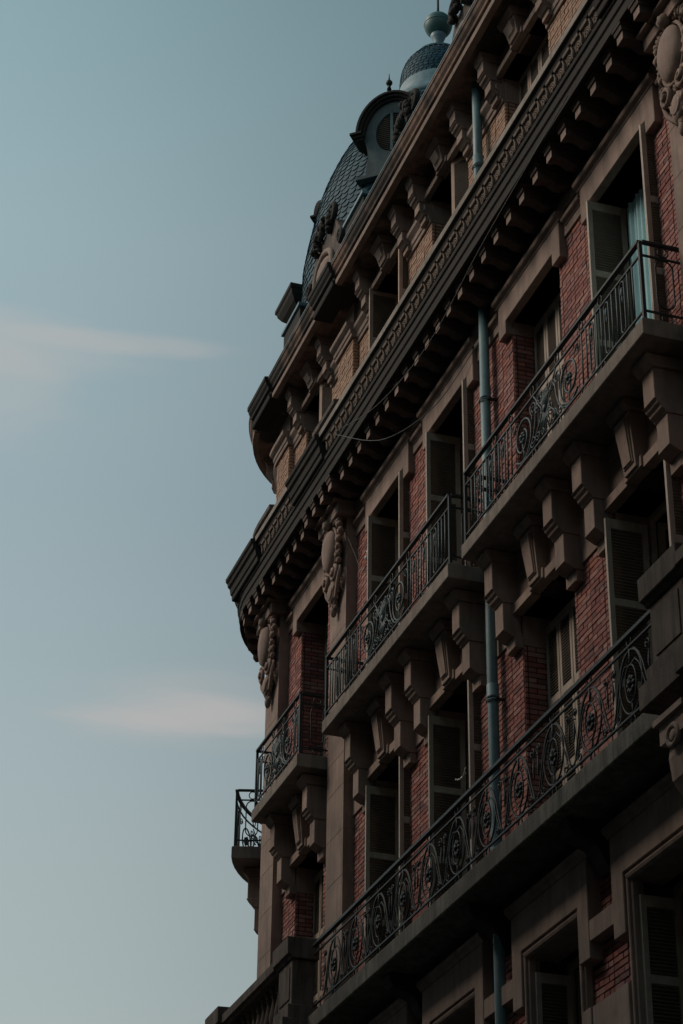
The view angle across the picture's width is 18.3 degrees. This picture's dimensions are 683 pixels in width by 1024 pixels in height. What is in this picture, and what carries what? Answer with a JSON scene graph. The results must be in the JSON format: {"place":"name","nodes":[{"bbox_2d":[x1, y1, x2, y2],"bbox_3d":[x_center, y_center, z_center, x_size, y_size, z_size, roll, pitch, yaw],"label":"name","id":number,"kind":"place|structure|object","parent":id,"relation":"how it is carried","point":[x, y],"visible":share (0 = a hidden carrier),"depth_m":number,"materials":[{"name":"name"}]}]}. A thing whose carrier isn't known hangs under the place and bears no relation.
{"place":"outdoors","nodes":[
{"label":"outdoors","id":0,"kind":"place"},
{"bbox_2d":[0,0,463,1023],"label":"sky","id":1,"kind":"structure","parent":0,"point":[166,165],"materials":[{"name":"blue"}]},
{"label":"ground","id":2,"kind":"structure","parent":0,"visible":0},
{"bbox_2d":[205,0,682,1023],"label":"apartment building","id":3,"kind":"structure","parent":2,"relation":"on","point":[381,878],"depth_m":22.84,"materials":[{"name":"red brick"}]},
{"bbox_2d":[323,622,327,756],"bbox_3d":[-0.035,2.518,28.882,0.065,2.750,1.206,10,-31,-15],"label":"window","id":4,"kind":"structure","parent":3,"relation":"in","point":[326,626],"depth_m":29.68,"materials":[{"name":"paint"}]},
{"bbox_2d":[342,526,366,570],"bbox_3d":[0.174,0.408,27.691,0.042,0.999,0.698,18,-34,-27],"label":"cable","id":5,"kind":"object","parent":3,"relation":"attached to","point":[354,552],"visible":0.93,"depth_m":27.64,"materials":[{"name":"black rubber"}]},
{"bbox_2d":[337,343,478,440],"bbox_3d":[0.810,-1.386,25.623,0.102,0.836,3.536,16,-33,-24],"label":"cable","id":6,"kind":"object","parent":3,"relation":"attached to","point":[426,413],"visible":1,"depth_m":25.16,"materials":[{"name":"black rubber"}]},
{"bbox_2d":[335,95,567,431],"bbox_3d":[1.115,-2.406,24.124,0.057,0.658,7.092,11,-31,-16],"label":"cable","id":7,"kind":"object","parent":3,"relation":"attached to","point":[468,269],"visible":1,"depth_m":23.37,"materials":[{"name":"black rubber"}]},
{"bbox_2d":[461,436,464,564],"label":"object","id":8,"kind":"structure","parent":3,"relation":"in","point":[462,436],"depth_m":25.36,"materials":[{"name":"paint"}]},
{"bbox_2d":[466,713,479,870],"bbox_3d":[1.881,3.215,22.731,0.640,2.738,1.265,10,-31,-15],"label":"window","id":9,"kind":"structure","parent":3,"relation":"in","point":[467,751],"depth_m":23.48,"materials":[{"name":"paint"}]},
{"bbox_2d":[472,80,506,1023],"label":"drainpipe","id":10,"kind":"object","parent":3,"relation":"attached to","point":[493,698],"visible":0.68,"depth_m":22.13,"materials":[{"name":"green metal"}]},
{"bbox_2d":[553,617,580,788],"bbox_3d":[2.383,2.007,20.619,0.060,2.738,1.292,10,-31,-15],"label":"window","id":11,"kind":"structure","parent":3,"relation":"in","point":[568,617],"depth_m":21.22,"materials":[{"name":"glass"}]},
{"bbox_2d":[567,956,581,1023],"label":"window","id":12,"kind":"structure","parent":3,"relation":"in","point":[573,965],"depth_m":19.84,"materials":[{"name":"paint"}]},
{"bbox_2d":[627,187,652,327],"bbox_3d":[3.098,-2.225,20.563,0.151,2.750,1.315,10,-31,-15],"label":"window","id":13,"kind":"structure","parent":3,"relation":"in","point":[636,222],"depth_m":21.13,"materials":[{"name":"paint"}]},
{"bbox_2d":[648,499,669,565],"bbox_3d":[3.370,0.993,18.833,0.640,2.738,1.315,10,-31,-15],"label":"window","id":14,"kind":"structure","parent":3,"relation":"in","point":[662,528],"depth_m":19.81,"materials":[{"name":"paint"}]},
{"bbox_2d":[673,880,682,935],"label":"window","id":15,"kind":"structure","parent":3,"relation":"in","point":[677,889],"depth_m":18.06,"materials":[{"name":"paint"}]}
]}

